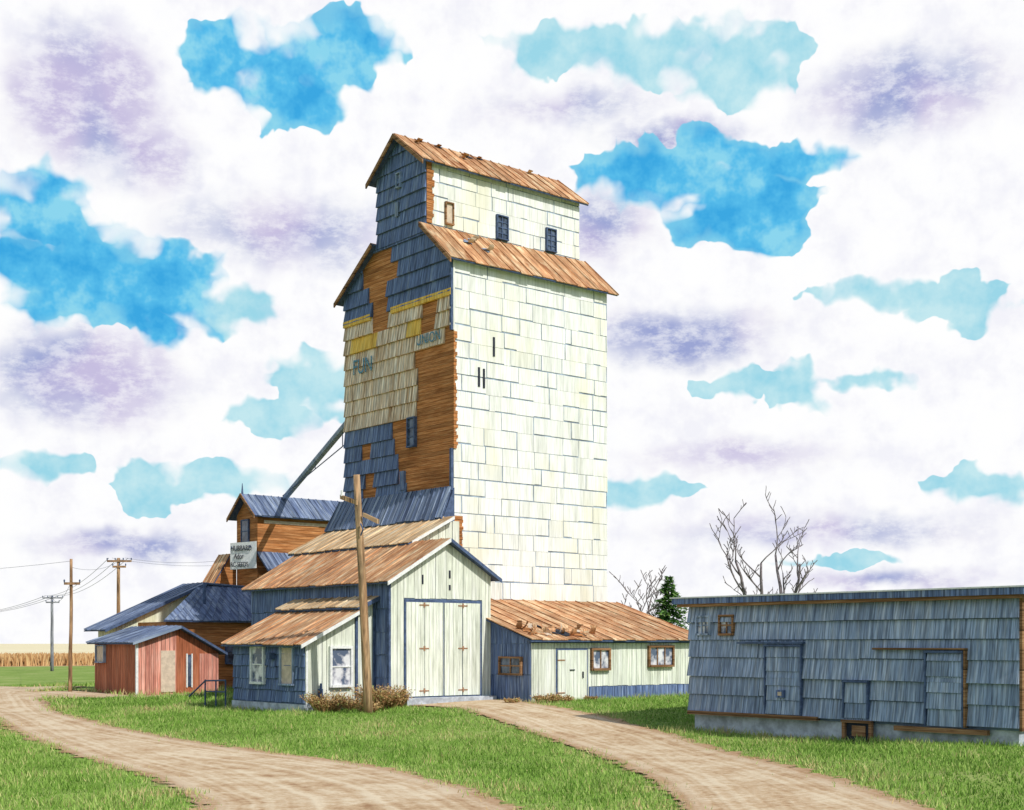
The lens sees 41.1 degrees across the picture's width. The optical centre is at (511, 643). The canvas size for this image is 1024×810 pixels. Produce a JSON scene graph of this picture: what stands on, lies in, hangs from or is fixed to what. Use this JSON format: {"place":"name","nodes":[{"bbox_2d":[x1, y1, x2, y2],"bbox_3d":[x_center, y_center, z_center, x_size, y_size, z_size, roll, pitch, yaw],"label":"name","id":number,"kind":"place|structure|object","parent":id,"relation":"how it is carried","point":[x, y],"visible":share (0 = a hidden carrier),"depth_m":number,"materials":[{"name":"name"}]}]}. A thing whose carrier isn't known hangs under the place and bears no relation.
{"place":"outdoors","nodes":[
{"label":"outdoors","id":0,"kind":"place"},
{"bbox_2d":[0,652,94,665],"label":"corn field","id":1,"kind":"structure","parent":0,"point":[23,659],"depth_m":153.93,"materials":[{"name":"beige plant"}]},
{"bbox_2d":[84,582,251,687],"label":"annex barn","id":2,"kind":"structure","parent":0,"point":[216,614],"depth_m":69.93,"materials":[{"name":"blue metal"}]},
{"bbox_2d":[225,647,233,663],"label":"window","id":3,"kind":"structure","parent":2,"relation":"in","point":[228,658],"depth_m":69.56,"materials":[{"name":"blue glass"}]},
{"bbox_2d":[0,686,523,809],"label":"dirt road","id":4,"kind":"structure","parent":0,"point":[236,778],"depth_m":31.87,"materials":[{"name":"beige soil"}]},
{"bbox_2d":[0,644,1023,809],"bbox_3d":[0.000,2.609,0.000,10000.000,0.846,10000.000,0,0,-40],"label":"ground","id":5,"kind":"structure","parent":0,"point":[23,675],"depth_m":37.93,"materials":[{"name":"green plant"}]},
{"bbox_2d":[42,596,62,670],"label":"utility pole","id":6,"kind":"object","parent":5,"relation":"on","point":[52,645],"visible":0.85,"depth_m":123.78,"materials":[{"name":"grey wood"}]},
{"bbox_2d":[63,559,80,691],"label":"utility pole","id":7,"kind":"object","parent":5,"relation":"on","point":[71,583],"visible":0.94,"depth_m":66.43,"materials":[{"name":"brown wood"}]},
{"bbox_2d":[4,682,233,712],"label":"grass","id":8,"kind":"structure","parent":5,"relation":"on","point":[194,696],"depth_m":58.14,"materials":[{"name":"green plant"}]},
{"bbox_2d":[106,558,131,612],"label":"utility pole","id":9,"kind":"object","parent":5,"relation":"on","point":[118,561],"visible":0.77,"depth_m":84.83,"materials":[{"name":"brown wood"}]},
{"bbox_2d":[0,558,212,611],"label":"power lines","id":10,"kind":"object","parent":9,"relation":"attached to","point":[81,581],"visible":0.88,"depth_m":91.39,"materials":[{"name":"metal"}]},
{"bbox_2d":[86,625,227,694],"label":"red shed","id":11,"kind":"structure","parent":5,"relation":"on","point":[162,659],"depth_m":64.46,"materials":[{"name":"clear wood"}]},
{"bbox_2d":[94,645,105,662],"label":"window","id":12,"kind":"structure","parent":11,"relation":"in","point":[100,650],"depth_m":65.97,"materials":[{"name":"beige glass"}]},
{"bbox_2d":[135,643,192,693],"bbox_3d":[-16.279,1.250,63.896,2.860,2.700,0.080,0,0,-40],"label":"door and trim","id":13,"kind":"structure","parent":11,"relation":"in","point":[167,657],"depth_m":64.00,"materials":[{"name":"beige wood"}]},
{"bbox_2d":[188,679,225,706],"bbox_3d":[-12.020,2.039,54.028,0.195,1.245,2.756,0,0,-44],"label":"handrail","id":14,"kind":"object","parent":5,"relation":"on","point":[204,683],"visible":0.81,"depth_m":53.79,"materials":[{"name":"metal"}]},
{"bbox_2d":[203,483,340,585],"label":"annex tower","id":15,"kind":"structure","parent":5,"relation":"on","point":[278,529],"depth_m":77.75,"materials":[{"name":"brown wood"}]},
{"bbox_2d":[230,541,256,569],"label":"painted sign","id":16,"kind":"object","parent":15,"relation":"attached to","point":[243,555],"visible":1,"depth_m":76.66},
{"bbox_2d":[241,519,249,541],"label":"window","id":17,"kind":"structure","parent":15,"relation":"in","point":[245,524],"depth_m":77.45,"materials":[{"name":"blue glass"}]},
{"bbox_2d":[220,595,379,711],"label":"scale office","id":18,"kind":"structure","parent":5,"relation":"on","point":[287,655],"depth_m":50.27,"materials":[{"name":"wood"}]},
{"bbox_2d":[249,647,266,683],"bbox_3d":[-9.569,0.800,51.290,0.200,1.480,1.030,0,0,-40],"label":"window","id":19,"kind":"structure","parent":18,"relation":"in","point":[257,655],"depth_m":51.28,"materials":[{"name":"white glass"}]},
{"bbox_2d":[278,647,295,685],"bbox_3d":[-8.196,0.830,49.636,0.200,1.420,0.970,0,0,-40],"label":"window","id":20,"kind":"structure","parent":18,"relation":"in","point":[286,654],"depth_m":49.65,"materials":[{"name":"beige wood"}]},
{"bbox_2d":[329,646,352,687],"bbox_3d":[-6.221,0.860,49.683,0.980,1.500,0.200,0,0,-40],"label":"window","id":21,"kind":"structure","parent":18,"relation":"in","point":[340,657],"depth_m":49.70,"materials":[{"name":"white glass"}]},
{"bbox_2d":[300,690,352,712],"bbox_3d":[-6.630,2.075,48.478,1.975,0.838,1.969,0,0,15],"label":"dry bush","id":22,"kind":"object","parent":5,"relation":"on","point":[323,705],"visible":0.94,"depth_m":48.16,"materials":[{"name":"brown plant"}]},
{"bbox_2d":[335,694,362,710],"bbox_3d":[-5.697,2.132,48.790,1.395,0.638,1.427,0,0,22],"label":"dry bush","id":23,"kind":"object","parent":5,"relation":"on","point":[348,704],"visible":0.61,"depth_m":48.48,"materials":[{"name":"brown plant"}]},
{"bbox_2d":[340,474,378,713],"bbox_3d":[-5.269,-1.499,47.076,1.424,8.618,0.654,0,0,1],"label":"utility pole","id":24,"kind":"object","parent":5,"relation":"on","point":[366,663],"visible":0.96,"depth_m":47.01,"materials":[{"name":"brown wood"}]},
{"bbox_2d":[354,701,381,712],"bbox_3d":[-5.031,2.237,47.701,1.065,0.456,1.052,0,0,-40],"label":"dry bush","id":25,"kind":"object","parent":5,"relation":"on","point":[361,707],"visible":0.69,"depth_m":47.53,"materials":[{"name":"brown plant"}]},
{"bbox_2d":[241,516,501,706],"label":"driveway shed","id":26,"kind":"structure","parent":5,"relation":"on","point":[428,582],"depth_m":51.95,"materials":[{"name":"white"}]},
{"bbox_2d":[404,599,481,697],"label":"double doors","id":27,"kind":"structure","parent":26,"relation":"in","point":[443,638],"depth_m":51.43,"materials":[{"name":"wood"}]},
{"bbox_2d":[347,682,411,710],"bbox_3d":[-4.709,1.893,48.895,2.370,1.044,2.422,0,0,29],"label":"dry bush","id":28,"kind":"object","parent":5,"relation":"on","point":[389,700],"visible":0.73,"depth_m":48.50,"materials":[{"name":"brown plant"}]},
{"bbox_2d":[382,688,414,706],"bbox_3d":[-4.333,1.990,49.616,1.730,0.787,1.798,0,0,18],"label":"dry bush","id":29,"kind":"object","parent":5,"relation":"on","point":[402,703],"visible":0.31,"depth_m":49.39,"materials":[{"name":"brown plant"}]},
{"bbox_2d":[324,133,618,601],"bbox_3d":[-1.849,-9.234,61.016,9.796,24.868,8.946,0,0,-40],"label":"grain elevator","id":30,"kind":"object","parent":5,"relation":"on","point":[471,299],"visible":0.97,"depth_m":58.18,"materials":[{"name":"white wood"}]},
{"bbox_2d":[282,421,344,499],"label":"grain spout","id":31,"kind":"object","parent":30,"relation":"attached to","point":[323,451],"visible":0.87,"depth_m":69.48,"materials":[{"name":"grey metal"}]},
{"bbox_2d":[394,171,401,188],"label":"window","id":32,"kind":"structure","parent":30,"relation":"in","point":[398,175],"depth_m":58.05,"materials":[{"name":"blue glass"}]},
{"bbox_2d":[406,416,416,447],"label":"window","id":33,"kind":"structure","parent":30,"relation":"in","point":[411,422],"depth_m":57.43,"materials":[{"name":"blue glass"}]},
{"bbox_2d":[444,201,454,225],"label":"headhouse window","id":34,"kind":"structure","parent":30,"relation":"in","point":[448,206],"depth_m":57.41,"materials":[{"name":"brown wood"}]},
{"bbox_2d":[496,214,508,241],"bbox_3d":[-0.416,-18.035,59.247,0.650,1.070,0.200,0,0,-40],"label":"headhouse window","id":35,"kind":"structure","parent":30,"relation":"in","point":[502,222],"depth_m":59.23,"materials":[{"name":"blue glass"}]},
{"bbox_2d":[545,227,556,253],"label":"headhouse window","id":36,"kind":"structure","parent":30,"relation":"in","point":[550,233],"depth_m":61.04,"materials":[{"name":"blue glass"}]},
{"bbox_2d":[503,697,519,702],"bbox_3d":[-0.022,2.133,50.552,0.725,0.281,0.675,0,0,-40],"label":"dry bush","id":37,"kind":"object","parent":5,"relation":"on","point":[511,700],"visible":0.85,"depth_m":50.42,"materials":[{"name":"brown plant"}]},
{"bbox_2d":[531,692,561,703],"bbox_3d":[1.344,2.052,50.863,1.288,0.421,1.221,0,0,-40],"label":"dry bush","id":38,"kind":"object","parent":5,"relation":"on","point":[548,697],"visible":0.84,"depth_m":50.63,"materials":[{"name":"brown plant"}]},
{"bbox_2d":[559,695,573,701],"bbox_3d":[1.955,2.086,51.510,0.826,0.328,0.786,0,0,7],"label":"dry bush","id":39,"kind":"object","parent":5,"relation":"on","point":[568,698],"visible":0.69,"depth_m":51.32,"materials":[{"name":"brown plant"}]},
{"bbox_2d":[486,598,689,701],"bbox_3d":[2.719,0.668,55.901,9.700,5.064,5.612,0,0,-40],"label":"lean to shed","id":40,"kind":"object","parent":5,"relation":"on","point":[576,649],"visible":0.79,"depth_m":53.77,"materials":[{"name":"white wood"}]},
{"bbox_2d":[498,656,523,674],"bbox_3d":[-0.068,0.865,51.932,0.200,0.710,1.340,0,0,-40],"label":"window","id":41,"kind":"structure","parent":40,"relation":"in","point":[507,665],"depth_m":51.92,"materials":[{"name":"brown glass"}]},
{"bbox_2d":[556,648,587,699],"bbox_3d":[2.319,1.300,52.399,1.650,2.200,0.130,0,0,-40],"label":"plank door","id":42,"kind":"structure","parent":40,"relation":"in","point":[571,663],"depth_m":52.38,"materials":[{"name":"wood"}]},
{"bbox_2d":[590,648,610,670],"bbox_3d":[3.472,0.630,53.311,1.030,0.880,0.200,0,0,-40],"label":"window","id":43,"kind":"structure","parent":40,"relation":"in","point":[600,658],"depth_m":53.29,"materials":[{"name":"brown glass"}]},
{"bbox_2d":[647,645,674,666],"bbox_3d":[6.069,0.530,55.467,1.480,0.880,0.200,0,0,-40],"label":"window","id":44,"kind":"structure","parent":40,"relation":"in","point":[657,655],"depth_m":55.47,"materials":[{"name":"glass"}]},
{"bbox_2d":[583,695,597,700],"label":"dry bush","id":45,"kind":"object","parent":5,"relation":"on","point":[592,697],"visible":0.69,"depth_m":52.41,"materials":[{"name":"plant"}]},
{"bbox_2d":[609,565,666,615],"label":"bare tree","id":46,"kind":"object","parent":5,"relation":"on","point":[656,593],"visible":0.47,"depth_m":75.48,"materials":[{"name":"grey plant"}]},
{"bbox_2d":[651,576,688,629],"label":"pine tree","id":47,"kind":"object","parent":5,"relation":"on","point":[668,610],"visible":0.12,"depth_m":67.76,"materials":[{"name":"green plant"}]},
{"bbox_2d":[709,499,806,594],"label":"bare tree","id":48,"kind":"object","parent":5,"relation":"on","point":[741,583],"visible":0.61,"depth_m":73.94,"materials":[{"name":"grey plant"}]},
{"bbox_2d":[723,491,817,594],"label":"bare tree","id":49,"kind":"object","parent":5,"relation":"on","point":[798,584],"visible":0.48,"depth_m":75.73,"materials":[{"name":"grey plant"}]},
{"bbox_2d":[670,585,1023,745],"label":"blue warehouse","id":50,"kind":"structure","parent":5,"relation":"on","point":[942,664],"depth_m":37.86,"materials":[{"name":"wood"}]},
{"bbox_2d":[695,615,712,634],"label":"window","id":51,"kind":"structure","parent":50,"relation":"in","point":[701,628],"depth_m":42.45,"materials":[{"name":"blue glass"}]},
{"bbox_2d":[718,614,735,635],"bbox_3d":[6.559,-0.550,41.727,0.200,0.640,0.610,0,0,-40],"label":"window","id":52,"kind":"structure","parent":50,"relation":"in","point":[724,628],"depth_m":41.70,"materials":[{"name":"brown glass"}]},
{"bbox_2d":[687,642,989,740],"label":"doors and sills","id":53,"kind":"structure","parent":50,"relation":"in","point":[777,660],"depth_m":37.89,"materials":[{"name":"blue wood"}]},
{"bbox_2d":[0,0,1023,643],"label":"sky","id":54,"kind":"structure","parent":0,"point":[805,218],"materials":[{"name":"white"}]},
{"bbox_2d":[411,699,934,809],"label":"dirt driveway","id":55,"kind":"structure","parent":0,"point":[722,780],"depth_m":31.98,"materials":[{"name":"beige soil"}]}
]}

